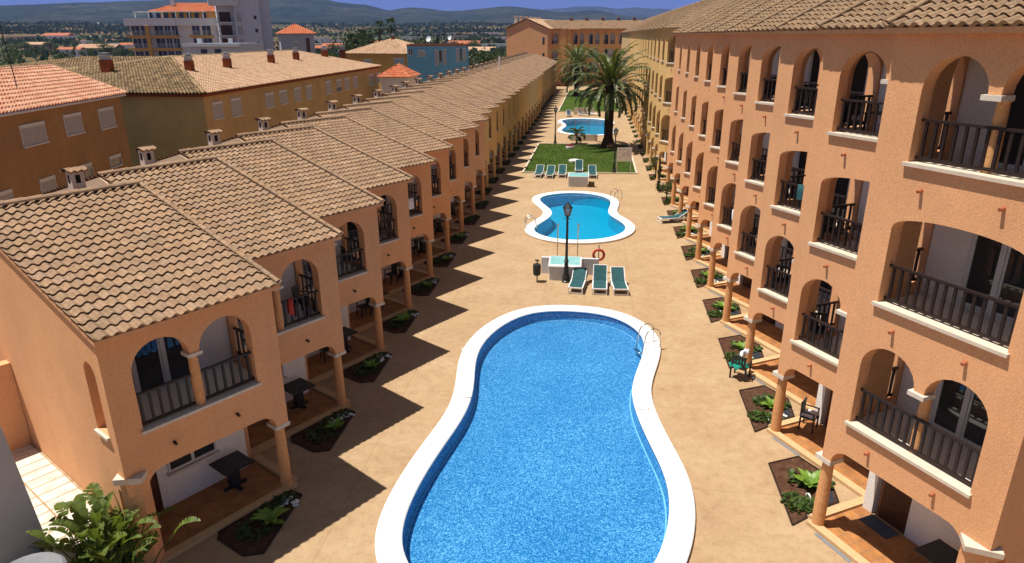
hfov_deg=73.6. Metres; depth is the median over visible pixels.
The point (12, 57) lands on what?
broadleaf tree
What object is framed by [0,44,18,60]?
broadleaf tree
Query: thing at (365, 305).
chair
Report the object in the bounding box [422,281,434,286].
leafy plant
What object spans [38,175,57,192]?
window
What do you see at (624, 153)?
notice board
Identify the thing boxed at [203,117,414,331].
terraced house
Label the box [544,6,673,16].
mountains
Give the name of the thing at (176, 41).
balcony window
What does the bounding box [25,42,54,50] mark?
farm house
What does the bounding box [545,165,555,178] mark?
sun lounger
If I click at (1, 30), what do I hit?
antenna mast
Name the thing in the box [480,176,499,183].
flower bed
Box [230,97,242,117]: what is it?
window
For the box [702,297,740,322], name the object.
flower bed
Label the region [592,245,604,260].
lifebuoy stand
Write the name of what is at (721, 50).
apartment house
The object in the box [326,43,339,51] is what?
broadleaf tree
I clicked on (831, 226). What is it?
chair
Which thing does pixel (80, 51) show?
broadleaf tree
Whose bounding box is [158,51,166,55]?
balcony window
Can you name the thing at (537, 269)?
litter bin
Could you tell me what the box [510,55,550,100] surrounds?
terraced house
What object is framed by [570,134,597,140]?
wall
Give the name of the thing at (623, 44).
apartment house
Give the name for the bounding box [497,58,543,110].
terraced house
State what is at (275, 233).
terraced house
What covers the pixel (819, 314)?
chair
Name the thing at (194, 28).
balcony window
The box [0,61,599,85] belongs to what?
ground
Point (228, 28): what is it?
balcony window
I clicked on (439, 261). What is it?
flower bed
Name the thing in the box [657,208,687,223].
sun lounger
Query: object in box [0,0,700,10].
sky
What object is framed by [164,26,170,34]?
balcony window
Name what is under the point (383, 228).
chair
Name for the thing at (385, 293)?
patio table
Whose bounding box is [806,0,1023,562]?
apartment house
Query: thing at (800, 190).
towel
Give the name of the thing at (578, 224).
poolside shower
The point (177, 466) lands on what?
window
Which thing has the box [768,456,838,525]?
flower bed
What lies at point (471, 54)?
broadleaf tree
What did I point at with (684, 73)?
apartment house
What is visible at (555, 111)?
street lamp
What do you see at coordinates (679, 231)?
flower bed
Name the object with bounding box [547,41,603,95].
palm tree
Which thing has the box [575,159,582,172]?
sun lounger
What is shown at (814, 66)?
balcony door
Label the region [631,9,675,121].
apartment house
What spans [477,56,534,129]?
terraced house
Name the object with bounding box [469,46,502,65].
broadleaf tree
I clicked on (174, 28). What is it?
balcony window
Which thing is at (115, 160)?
window
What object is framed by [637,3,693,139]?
apartment house
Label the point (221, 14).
balcony window
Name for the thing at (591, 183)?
wooden step
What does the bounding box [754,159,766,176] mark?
chair
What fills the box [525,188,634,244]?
swimming pool
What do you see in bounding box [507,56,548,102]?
terraced house
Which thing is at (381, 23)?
palm tree
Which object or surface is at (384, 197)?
balcony door
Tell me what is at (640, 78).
apartment house
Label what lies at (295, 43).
window
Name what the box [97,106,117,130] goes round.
window
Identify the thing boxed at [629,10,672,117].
apartment house
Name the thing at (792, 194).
chair
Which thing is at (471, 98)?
terraced house
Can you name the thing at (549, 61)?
terraced house
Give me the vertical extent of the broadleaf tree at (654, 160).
2.085 m
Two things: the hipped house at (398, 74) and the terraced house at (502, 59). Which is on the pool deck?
the terraced house at (502, 59)
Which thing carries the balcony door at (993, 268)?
in the apartment house at (925, 425)
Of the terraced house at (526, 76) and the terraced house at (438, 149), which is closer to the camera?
the terraced house at (438, 149)
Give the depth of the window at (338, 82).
78.91 m
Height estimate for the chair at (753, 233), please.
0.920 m
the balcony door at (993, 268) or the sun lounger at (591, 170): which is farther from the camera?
the sun lounger at (591, 170)
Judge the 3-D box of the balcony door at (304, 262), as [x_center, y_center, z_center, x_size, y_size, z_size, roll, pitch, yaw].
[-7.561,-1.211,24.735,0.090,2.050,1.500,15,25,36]
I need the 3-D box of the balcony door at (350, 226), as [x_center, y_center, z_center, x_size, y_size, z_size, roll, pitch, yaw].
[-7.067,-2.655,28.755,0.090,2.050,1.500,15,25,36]
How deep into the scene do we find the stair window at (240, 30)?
160.27 m
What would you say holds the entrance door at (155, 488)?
in the terraced house at (145, 385)
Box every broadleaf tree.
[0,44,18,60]
[0,48,22,64]
[12,51,28,63]
[17,39,30,48]
[42,41,56,50]
[52,48,72,58]
[68,40,80,44]
[78,48,88,55]
[96,42,115,54]
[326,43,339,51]
[338,32,365,50]
[341,22,378,50]
[410,28,433,43]
[468,39,479,45]
[468,48,485,58]
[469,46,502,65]
[472,56,492,67]
[482,50,506,62]
[559,74,572,92]
[650,154,662,176]
[659,180,677,200]
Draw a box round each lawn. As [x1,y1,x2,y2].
[524,144,634,172]
[559,90,617,110]
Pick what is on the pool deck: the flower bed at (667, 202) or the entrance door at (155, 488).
the flower bed at (667, 202)
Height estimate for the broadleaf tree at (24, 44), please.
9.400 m
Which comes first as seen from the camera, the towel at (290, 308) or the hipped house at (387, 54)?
the towel at (290, 308)
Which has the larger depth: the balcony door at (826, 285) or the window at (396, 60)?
the window at (396, 60)
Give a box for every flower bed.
[217,490,301,556]
[291,408,354,452]
[343,351,391,382]
[382,309,418,333]
[403,277,439,295]
[424,252,455,266]
[441,231,469,243]
[454,214,479,224]
[466,200,489,208]
[475,187,492,194]
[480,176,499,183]
[488,167,505,173]
[495,159,510,164]
[502,152,515,157]
[508,146,520,150]
[642,158,656,162]
[645,165,661,170]
[648,174,665,180]
[661,196,683,205]
[667,210,687,220]
[673,226,697,238]
[681,244,709,260]
[690,268,723,287]
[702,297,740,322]
[718,335,763,368]
[739,385,794,431]
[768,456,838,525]
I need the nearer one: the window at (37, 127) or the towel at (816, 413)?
the towel at (816, 413)
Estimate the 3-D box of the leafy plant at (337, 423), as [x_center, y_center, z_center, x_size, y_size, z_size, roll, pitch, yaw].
[-5.482,4.464,21.224,0.582,0.271,0.729,17,26,40]
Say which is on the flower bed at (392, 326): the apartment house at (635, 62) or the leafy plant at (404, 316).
the leafy plant at (404, 316)
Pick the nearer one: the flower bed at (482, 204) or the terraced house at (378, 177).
the terraced house at (378, 177)
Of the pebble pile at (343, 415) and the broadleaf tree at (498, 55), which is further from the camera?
the broadleaf tree at (498, 55)
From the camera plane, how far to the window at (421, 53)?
127.62 m
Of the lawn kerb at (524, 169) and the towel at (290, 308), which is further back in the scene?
the lawn kerb at (524, 169)
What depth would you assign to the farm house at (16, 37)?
782.27 m
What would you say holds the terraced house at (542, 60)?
on the pool deck
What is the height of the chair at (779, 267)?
0.920 m
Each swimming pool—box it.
[375,305,695,562]
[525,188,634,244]
[557,118,614,135]
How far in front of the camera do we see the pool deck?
23.98 m
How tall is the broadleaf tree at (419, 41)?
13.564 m
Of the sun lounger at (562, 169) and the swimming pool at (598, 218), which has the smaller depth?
the swimming pool at (598, 218)
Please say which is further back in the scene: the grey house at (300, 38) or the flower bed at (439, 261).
the grey house at (300, 38)
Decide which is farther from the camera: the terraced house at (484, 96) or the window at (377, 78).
the window at (377, 78)
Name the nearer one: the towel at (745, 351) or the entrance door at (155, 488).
the entrance door at (155, 488)
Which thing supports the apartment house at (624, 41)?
on the pool deck
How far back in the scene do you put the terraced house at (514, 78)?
86.17 m
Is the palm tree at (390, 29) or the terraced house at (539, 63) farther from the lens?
the palm tree at (390, 29)
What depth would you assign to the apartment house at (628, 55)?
115.10 m
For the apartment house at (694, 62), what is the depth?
42.41 m
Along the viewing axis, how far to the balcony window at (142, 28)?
165.76 m
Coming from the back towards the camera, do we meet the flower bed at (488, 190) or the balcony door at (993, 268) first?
the flower bed at (488, 190)
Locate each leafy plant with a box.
[251,505,290,523]
[324,416,344,429]
[364,358,380,366]
[392,311,411,321]
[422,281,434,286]
[455,232,467,237]
[714,301,734,308]
[733,341,744,348]
[760,396,774,407]
[793,468,820,487]
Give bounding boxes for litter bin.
[533,259,540,280]
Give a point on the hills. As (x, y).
(317, 11)
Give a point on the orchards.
(38, 28)
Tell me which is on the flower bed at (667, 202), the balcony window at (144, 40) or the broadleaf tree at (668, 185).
the broadleaf tree at (668, 185)
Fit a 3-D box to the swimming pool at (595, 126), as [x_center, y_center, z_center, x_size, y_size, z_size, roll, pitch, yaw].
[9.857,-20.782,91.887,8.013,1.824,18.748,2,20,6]
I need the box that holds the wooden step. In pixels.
[588,181,594,186]
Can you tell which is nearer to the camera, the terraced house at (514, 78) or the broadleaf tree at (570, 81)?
the terraced house at (514, 78)
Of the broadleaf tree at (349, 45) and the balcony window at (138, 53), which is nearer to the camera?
the balcony window at (138, 53)
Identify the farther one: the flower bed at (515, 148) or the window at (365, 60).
the window at (365, 60)
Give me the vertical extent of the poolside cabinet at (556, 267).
0.978 m
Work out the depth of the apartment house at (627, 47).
122.61 m
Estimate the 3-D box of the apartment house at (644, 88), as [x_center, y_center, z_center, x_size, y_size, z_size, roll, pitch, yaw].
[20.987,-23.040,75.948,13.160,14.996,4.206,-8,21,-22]
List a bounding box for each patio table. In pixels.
[209,450,254,491]
[284,378,315,409]
[343,327,357,351]
[371,291,389,310]
[390,262,412,278]
[412,237,425,252]
[433,218,443,232]
[451,202,458,215]
[848,225,861,231]
[865,111,881,114]
[913,539,958,562]
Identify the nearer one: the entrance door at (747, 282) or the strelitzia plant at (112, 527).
the strelitzia plant at (112, 527)
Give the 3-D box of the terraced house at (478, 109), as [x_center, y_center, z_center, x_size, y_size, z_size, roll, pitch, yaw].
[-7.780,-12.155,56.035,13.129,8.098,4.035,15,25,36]
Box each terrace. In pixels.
[0,360,116,562]
[65,45,380,166]
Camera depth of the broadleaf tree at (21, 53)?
313.33 m
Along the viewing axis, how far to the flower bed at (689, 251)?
38.55 m
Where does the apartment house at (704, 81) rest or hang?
on the pool deck
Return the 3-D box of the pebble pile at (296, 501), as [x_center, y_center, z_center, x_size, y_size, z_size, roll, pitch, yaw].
[-5.838,5.782,17.901,0.567,0.074,0.586,1,20,3]
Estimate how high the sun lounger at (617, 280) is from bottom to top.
0.842 m
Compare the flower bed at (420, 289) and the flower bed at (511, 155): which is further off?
the flower bed at (511, 155)
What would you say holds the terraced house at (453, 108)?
on the pool deck
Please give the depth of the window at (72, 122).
38.96 m
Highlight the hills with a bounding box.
[0,0,649,24]
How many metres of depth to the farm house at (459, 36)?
955.89 m
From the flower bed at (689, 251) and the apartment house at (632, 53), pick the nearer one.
the flower bed at (689, 251)
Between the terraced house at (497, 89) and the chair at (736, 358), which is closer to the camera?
the chair at (736, 358)
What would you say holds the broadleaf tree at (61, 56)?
on the ground at (31, 61)
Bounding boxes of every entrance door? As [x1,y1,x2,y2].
[150,472,163,512]
[742,276,751,288]
[762,314,775,324]
[825,390,832,425]
[878,481,911,533]
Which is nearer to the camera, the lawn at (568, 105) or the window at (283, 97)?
the window at (283, 97)
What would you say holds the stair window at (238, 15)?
in the apartment tower
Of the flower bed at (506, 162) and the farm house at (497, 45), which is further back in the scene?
the farm house at (497, 45)
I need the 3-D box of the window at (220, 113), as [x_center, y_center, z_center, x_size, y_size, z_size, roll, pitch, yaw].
[-22.352,-13.014,52.101,0.100,1.318,1.668,2,20,5]
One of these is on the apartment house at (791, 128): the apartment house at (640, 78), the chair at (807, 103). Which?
the chair at (807, 103)
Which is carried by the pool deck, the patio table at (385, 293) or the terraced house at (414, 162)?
the terraced house at (414, 162)
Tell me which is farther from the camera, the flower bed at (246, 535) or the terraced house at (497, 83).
the terraced house at (497, 83)
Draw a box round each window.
[0,188,13,200]
[18,121,49,148]
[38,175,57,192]
[62,112,85,136]
[78,162,93,177]
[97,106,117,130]
[109,153,123,168]
[131,26,139,34]
[133,39,142,47]
[135,51,143,55]
[140,26,149,34]
[142,39,151,47]
[154,26,163,34]
[156,39,165,47]
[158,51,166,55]
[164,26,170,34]
[166,39,172,47]
[167,441,220,476]
[171,26,178,34]
[173,38,180,47]
[191,26,199,34]
[200,49,207,53]
[201,26,210,34]
[203,38,211,42]
[211,101,224,120]
[214,49,221,52]
[219,12,230,21]
[220,25,232,34]
[222,38,233,42]
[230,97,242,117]
[236,13,241,21]
[238,26,242,34]
[264,92,275,108]
[279,89,288,104]
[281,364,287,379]
[292,41,298,47]
[293,87,301,102]
[305,38,310,52]
[305,84,312,99]
[325,80,332,94]
[336,79,342,91]
[344,77,349,90]
[353,76,358,88]
[363,59,371,62]
[368,74,373,85]
[375,73,380,82]
[394,58,403,64]
[417,50,425,56]
[435,49,438,65]
[439,51,441,62]
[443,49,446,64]
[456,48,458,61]
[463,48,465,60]
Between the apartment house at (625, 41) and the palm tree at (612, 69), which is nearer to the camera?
the palm tree at (612, 69)
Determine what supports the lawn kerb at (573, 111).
on the lawn at (568, 105)
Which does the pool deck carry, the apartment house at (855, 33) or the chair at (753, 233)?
the apartment house at (855, 33)
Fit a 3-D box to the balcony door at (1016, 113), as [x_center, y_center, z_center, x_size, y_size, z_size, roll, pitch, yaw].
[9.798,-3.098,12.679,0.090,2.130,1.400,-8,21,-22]
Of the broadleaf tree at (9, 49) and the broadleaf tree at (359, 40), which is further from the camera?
the broadleaf tree at (9, 49)
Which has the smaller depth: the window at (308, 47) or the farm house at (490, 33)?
the window at (308, 47)
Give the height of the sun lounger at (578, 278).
0.752 m
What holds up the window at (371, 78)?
in the terrace at (170, 104)
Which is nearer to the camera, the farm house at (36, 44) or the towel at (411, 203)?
the towel at (411, 203)
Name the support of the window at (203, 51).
in the white house at (200, 47)
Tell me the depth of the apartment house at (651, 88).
67.11 m
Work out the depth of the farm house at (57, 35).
839.07 m
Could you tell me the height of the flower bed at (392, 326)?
0.231 m
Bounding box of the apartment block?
[123,0,219,55]
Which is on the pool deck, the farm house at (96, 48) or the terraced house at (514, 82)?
the terraced house at (514, 82)
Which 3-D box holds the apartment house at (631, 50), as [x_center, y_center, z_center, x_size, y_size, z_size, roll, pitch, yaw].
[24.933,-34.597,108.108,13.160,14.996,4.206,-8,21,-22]
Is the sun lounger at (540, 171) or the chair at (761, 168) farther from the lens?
the sun lounger at (540, 171)
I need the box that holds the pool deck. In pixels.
[122,86,918,562]
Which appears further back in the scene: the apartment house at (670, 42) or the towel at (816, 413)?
the apartment house at (670, 42)
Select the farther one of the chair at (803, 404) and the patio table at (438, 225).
the patio table at (438, 225)
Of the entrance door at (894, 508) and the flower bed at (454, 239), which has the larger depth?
the flower bed at (454, 239)
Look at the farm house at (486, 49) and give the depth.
414.17 m
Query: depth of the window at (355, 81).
84.91 m
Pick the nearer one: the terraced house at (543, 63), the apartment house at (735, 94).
the apartment house at (735, 94)
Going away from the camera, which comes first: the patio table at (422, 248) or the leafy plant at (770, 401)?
the leafy plant at (770, 401)
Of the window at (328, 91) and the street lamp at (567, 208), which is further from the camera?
the window at (328, 91)
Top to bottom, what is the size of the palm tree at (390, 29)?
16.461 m
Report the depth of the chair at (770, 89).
25.79 m
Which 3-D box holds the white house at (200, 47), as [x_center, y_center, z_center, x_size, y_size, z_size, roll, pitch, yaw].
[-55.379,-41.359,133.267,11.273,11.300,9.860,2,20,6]
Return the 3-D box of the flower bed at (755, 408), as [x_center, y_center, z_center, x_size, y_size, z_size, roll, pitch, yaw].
[8.394,4.055,22.415,1.571,0.224,3.169,3,20,10]
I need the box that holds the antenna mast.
[0,25,16,86]
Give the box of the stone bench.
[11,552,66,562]
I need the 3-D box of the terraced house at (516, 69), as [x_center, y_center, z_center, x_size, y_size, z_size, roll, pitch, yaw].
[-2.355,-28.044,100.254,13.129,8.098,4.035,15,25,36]
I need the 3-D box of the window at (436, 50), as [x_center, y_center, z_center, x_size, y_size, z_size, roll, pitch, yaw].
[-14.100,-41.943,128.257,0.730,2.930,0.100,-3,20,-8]
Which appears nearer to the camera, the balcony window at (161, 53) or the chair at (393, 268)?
the chair at (393, 268)
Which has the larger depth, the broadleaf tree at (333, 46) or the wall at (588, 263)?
the broadleaf tree at (333, 46)
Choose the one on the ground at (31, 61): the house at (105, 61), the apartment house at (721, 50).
the house at (105, 61)
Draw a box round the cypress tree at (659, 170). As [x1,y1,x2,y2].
[656,159,661,190]
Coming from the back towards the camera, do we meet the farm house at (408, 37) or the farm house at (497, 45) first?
the farm house at (408, 37)
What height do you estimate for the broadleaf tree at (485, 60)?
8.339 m
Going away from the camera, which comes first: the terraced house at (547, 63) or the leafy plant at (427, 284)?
the leafy plant at (427, 284)
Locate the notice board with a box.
[616,147,631,172]
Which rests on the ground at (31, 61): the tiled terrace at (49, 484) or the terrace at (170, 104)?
the terrace at (170, 104)
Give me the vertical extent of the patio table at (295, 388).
0.735 m
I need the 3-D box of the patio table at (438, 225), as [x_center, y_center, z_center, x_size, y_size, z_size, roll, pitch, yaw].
[-4.559,-3.463,42.606,0.840,0.735,0.840,15,25,36]
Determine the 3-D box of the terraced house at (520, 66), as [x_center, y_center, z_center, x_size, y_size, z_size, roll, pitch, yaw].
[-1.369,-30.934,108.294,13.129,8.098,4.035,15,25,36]
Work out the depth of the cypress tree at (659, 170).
53.65 m
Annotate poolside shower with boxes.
[557,223,558,255]
[577,223,579,256]
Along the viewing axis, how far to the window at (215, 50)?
128.15 m
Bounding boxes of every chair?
[291,283,314,315]
[319,347,328,362]
[340,246,358,268]
[356,297,370,317]
[378,216,389,236]
[384,263,397,284]
[411,239,418,256]
[729,354,751,381]
[741,75,746,89]
[747,232,757,250]
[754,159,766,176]
[764,81,775,101]
[772,265,790,293]
[783,181,801,207]
[796,89,814,115]
[798,397,819,433]
[808,312,830,348]
[822,212,848,246]
[843,102,866,132]
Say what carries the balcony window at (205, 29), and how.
in the apartment block
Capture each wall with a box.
[0,425,48,562]
[541,256,598,274]
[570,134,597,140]
[574,108,593,114]
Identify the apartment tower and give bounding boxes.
[207,0,273,50]
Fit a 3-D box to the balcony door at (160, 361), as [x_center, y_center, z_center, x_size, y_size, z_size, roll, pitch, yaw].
[-8.547,1.679,16.695,0.090,2.050,1.500,15,25,36]
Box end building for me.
[504,16,643,85]
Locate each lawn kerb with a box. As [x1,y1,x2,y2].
[522,143,636,173]
[558,90,618,111]
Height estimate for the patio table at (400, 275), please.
0.735 m
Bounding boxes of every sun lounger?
[533,164,544,177]
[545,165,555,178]
[557,164,566,177]
[568,267,586,294]
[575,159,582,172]
[588,165,596,178]
[592,264,607,295]
[609,267,628,295]
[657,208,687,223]
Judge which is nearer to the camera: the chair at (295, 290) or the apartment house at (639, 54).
the chair at (295, 290)
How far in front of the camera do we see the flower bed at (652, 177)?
58.87 m
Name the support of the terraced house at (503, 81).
on the pool deck
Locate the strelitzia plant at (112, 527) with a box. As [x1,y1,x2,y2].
[26,482,200,562]
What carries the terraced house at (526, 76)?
on the pool deck
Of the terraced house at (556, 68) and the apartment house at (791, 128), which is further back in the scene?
the terraced house at (556, 68)
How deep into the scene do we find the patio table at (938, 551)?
15.11 m
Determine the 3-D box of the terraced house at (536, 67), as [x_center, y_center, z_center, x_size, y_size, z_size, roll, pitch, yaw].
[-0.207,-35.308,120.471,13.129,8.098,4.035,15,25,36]
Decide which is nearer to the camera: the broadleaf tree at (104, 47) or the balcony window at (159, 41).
the balcony window at (159, 41)
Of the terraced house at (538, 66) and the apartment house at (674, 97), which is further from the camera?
the terraced house at (538, 66)
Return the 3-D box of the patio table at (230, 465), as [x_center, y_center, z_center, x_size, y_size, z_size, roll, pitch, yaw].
[-7.518,5.204,18.486,0.840,0.735,0.840,15,25,36]
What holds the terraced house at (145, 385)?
on the pool deck
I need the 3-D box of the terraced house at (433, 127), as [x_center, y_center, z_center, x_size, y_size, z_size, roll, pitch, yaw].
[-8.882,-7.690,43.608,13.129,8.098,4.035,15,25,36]
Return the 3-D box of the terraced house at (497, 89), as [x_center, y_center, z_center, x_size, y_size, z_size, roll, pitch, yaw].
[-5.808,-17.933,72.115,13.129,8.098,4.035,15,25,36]
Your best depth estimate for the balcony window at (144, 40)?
166.70 m
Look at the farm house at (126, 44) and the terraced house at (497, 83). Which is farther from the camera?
the farm house at (126, 44)
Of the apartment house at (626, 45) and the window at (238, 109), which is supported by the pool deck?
the apartment house at (626, 45)
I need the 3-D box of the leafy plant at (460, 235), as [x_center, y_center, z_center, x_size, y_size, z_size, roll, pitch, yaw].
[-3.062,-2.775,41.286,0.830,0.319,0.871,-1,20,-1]
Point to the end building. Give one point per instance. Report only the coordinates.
(529, 35)
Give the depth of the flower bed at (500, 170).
61.68 m
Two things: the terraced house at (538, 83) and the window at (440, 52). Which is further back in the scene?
the window at (440, 52)
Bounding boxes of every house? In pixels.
[0,53,161,71]
[0,64,132,200]
[0,166,297,562]
[5,36,37,41]
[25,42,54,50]
[36,146,350,455]
[41,33,75,38]
[57,47,87,56]
[77,44,124,53]
[119,43,133,50]
[134,129,387,383]
[182,38,263,53]
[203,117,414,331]
[257,108,436,296]
[275,24,316,53]
[296,100,453,265]
[314,38,329,42]
[315,45,332,50]
[327,94,467,243]
[346,33,413,93]
[352,81,492,193]
[361,89,479,224]
[376,63,421,93]
[381,85,489,208]
[400,36,420,38]
[406,35,468,81]
[408,78,499,181]
[421,75,506,170]
[432,73,511,164]
[442,71,516,156]
[449,41,480,44]
[450,35,468,38]
[451,69,520,149]
[458,67,524,143]
[465,66,528,138]
[468,47,496,51]
[471,32,499,34]
[472,64,530,133]
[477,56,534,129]
[481,44,505,47]
[482,61,538,121]
[483,62,536,125]
[492,60,541,117]
[496,59,543,114]
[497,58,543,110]
[501,57,545,108]
[505,57,546,106]
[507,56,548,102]
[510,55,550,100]
[513,55,551,98]
[515,54,552,96]
[518,54,553,94]
[519,53,554,93]
[522,53,556,91]
[523,52,557,90]
[526,52,557,89]
[621,17,650,92]
[622,17,651,92]
[623,16,653,93]
[623,16,654,94]
[624,15,657,98]
[625,14,659,99]
[626,13,662,106]
[627,12,666,111]
[627,13,663,108]
[628,11,669,114]
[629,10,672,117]
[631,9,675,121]
[632,8,678,124]
[634,6,683,129]
[636,5,687,133]
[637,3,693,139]
[640,2,697,144]
[642,0,703,152]
[645,0,705,159]
[648,0,708,167]
[651,0,712,176]
[655,0,732,187]
[664,0,738,200]
[669,0,745,215]
[676,0,754,232]
[683,0,765,253]
[693,0,779,274]
[704,0,797,308]
[719,0,822,353]
[743,0,871,410]
[766,0,920,496]
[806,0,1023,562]
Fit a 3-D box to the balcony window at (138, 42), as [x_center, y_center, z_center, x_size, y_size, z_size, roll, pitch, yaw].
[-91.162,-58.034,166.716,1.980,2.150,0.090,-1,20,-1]
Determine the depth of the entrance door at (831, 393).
21.17 m
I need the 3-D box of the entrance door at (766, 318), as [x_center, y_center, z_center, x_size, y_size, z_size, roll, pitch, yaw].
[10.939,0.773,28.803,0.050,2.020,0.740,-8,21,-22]
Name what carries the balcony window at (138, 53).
in the apartment block
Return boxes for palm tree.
[372,20,384,41]
[384,17,397,33]
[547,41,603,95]
[554,40,650,148]
[566,126,585,143]
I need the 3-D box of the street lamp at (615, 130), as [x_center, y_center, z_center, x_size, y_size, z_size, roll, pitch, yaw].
[9.020,-11.459,59.971,0.520,4.050,0.450,2,20,6]
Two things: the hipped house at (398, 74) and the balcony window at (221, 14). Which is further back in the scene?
the balcony window at (221, 14)
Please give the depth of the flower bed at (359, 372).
24.97 m
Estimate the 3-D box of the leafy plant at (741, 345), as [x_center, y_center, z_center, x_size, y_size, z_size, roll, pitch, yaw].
[8.950,2.500,26.602,0.664,0.266,0.697,-6,21,-16]
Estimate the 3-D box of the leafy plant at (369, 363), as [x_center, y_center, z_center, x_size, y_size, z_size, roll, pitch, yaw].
[-5.156,3.072,25.107,0.697,0.266,0.664,14,24,35]
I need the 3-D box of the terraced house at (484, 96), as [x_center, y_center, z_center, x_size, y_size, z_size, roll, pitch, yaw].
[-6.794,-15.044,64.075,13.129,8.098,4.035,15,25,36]
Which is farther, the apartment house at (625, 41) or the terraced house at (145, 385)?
the apartment house at (625, 41)
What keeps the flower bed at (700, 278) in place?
on the pool deck
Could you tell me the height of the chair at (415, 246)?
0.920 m
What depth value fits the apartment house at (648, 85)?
71.08 m
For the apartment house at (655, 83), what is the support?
on the pool deck
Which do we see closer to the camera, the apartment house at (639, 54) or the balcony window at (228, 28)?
the apartment house at (639, 54)
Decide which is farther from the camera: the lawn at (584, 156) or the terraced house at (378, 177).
the lawn at (584, 156)
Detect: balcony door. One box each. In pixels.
[131,337,190,398]
[302,259,309,274]
[347,222,358,238]
[380,195,387,214]
[784,239,793,257]
[795,151,806,181]
[807,50,819,87]
[819,282,831,297]
[832,177,850,212]
[849,55,868,117]
[929,380,987,449]
[956,233,1023,322]
[997,75,1023,170]
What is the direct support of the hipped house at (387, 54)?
on the ground at (31, 61)
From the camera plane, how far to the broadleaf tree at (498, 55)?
157.46 m
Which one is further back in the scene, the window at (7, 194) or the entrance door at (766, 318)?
the window at (7, 194)
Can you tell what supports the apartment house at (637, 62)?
on the pool deck
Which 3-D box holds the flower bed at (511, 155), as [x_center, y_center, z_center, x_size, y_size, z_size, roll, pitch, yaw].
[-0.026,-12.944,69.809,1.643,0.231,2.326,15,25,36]
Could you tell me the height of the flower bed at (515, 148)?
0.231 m
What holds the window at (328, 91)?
in the terrace at (170, 104)
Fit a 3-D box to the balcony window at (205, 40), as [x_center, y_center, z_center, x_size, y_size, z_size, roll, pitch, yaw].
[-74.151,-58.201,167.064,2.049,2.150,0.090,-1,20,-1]
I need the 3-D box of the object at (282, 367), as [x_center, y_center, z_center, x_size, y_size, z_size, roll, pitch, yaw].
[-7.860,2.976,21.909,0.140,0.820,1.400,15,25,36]
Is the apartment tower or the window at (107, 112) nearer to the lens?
the window at (107, 112)
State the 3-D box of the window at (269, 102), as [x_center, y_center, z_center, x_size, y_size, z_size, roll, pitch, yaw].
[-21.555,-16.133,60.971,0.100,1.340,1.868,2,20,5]
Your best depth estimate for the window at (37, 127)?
35.45 m
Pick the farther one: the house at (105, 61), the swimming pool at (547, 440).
the house at (105, 61)
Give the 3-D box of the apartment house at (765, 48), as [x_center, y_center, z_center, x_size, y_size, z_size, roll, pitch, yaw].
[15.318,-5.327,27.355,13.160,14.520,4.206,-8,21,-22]
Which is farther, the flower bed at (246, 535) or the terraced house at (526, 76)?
the terraced house at (526, 76)
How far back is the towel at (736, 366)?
24.13 m
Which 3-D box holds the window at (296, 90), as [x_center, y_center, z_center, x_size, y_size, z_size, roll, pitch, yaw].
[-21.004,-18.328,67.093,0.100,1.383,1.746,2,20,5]
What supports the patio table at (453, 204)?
on the terraced house at (469, 128)
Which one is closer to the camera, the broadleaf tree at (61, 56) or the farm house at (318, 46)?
the broadleaf tree at (61, 56)
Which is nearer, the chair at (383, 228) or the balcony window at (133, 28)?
the chair at (383, 228)
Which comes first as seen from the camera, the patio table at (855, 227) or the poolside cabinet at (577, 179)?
the patio table at (855, 227)
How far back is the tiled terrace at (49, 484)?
17.87 m
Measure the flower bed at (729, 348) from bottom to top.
0.232 m
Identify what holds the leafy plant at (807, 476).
on the flower bed at (793, 491)
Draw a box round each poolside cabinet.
[548,256,581,280]
[568,172,588,186]
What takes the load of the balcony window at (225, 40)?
in the apartment tower
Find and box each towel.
[286,298,294,315]
[408,198,413,209]
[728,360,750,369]
[739,348,749,356]
[796,184,803,200]
[800,409,819,418]
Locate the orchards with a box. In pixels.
[0,20,598,63]
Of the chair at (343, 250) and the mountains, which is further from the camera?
the mountains
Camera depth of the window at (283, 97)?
63.84 m
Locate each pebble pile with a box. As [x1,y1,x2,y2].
[275,496,298,507]
[331,412,354,421]
[375,354,391,361]
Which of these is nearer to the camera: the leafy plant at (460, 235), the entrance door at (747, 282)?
the entrance door at (747, 282)
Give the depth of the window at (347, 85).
81.71 m
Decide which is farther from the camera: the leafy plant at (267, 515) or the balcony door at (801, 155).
the balcony door at (801, 155)
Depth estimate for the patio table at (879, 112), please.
16.96 m
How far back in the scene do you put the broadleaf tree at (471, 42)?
531.75 m
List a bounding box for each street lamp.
[554,106,557,142]
[562,202,572,282]
[612,128,618,172]
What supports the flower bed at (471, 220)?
on the pool deck
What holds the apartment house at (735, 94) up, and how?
on the pool deck
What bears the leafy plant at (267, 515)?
on the flower bed at (246, 535)
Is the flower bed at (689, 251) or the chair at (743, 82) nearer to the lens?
the chair at (743, 82)
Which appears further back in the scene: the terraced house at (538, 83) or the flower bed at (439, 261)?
the terraced house at (538, 83)
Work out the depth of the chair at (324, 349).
25.58 m

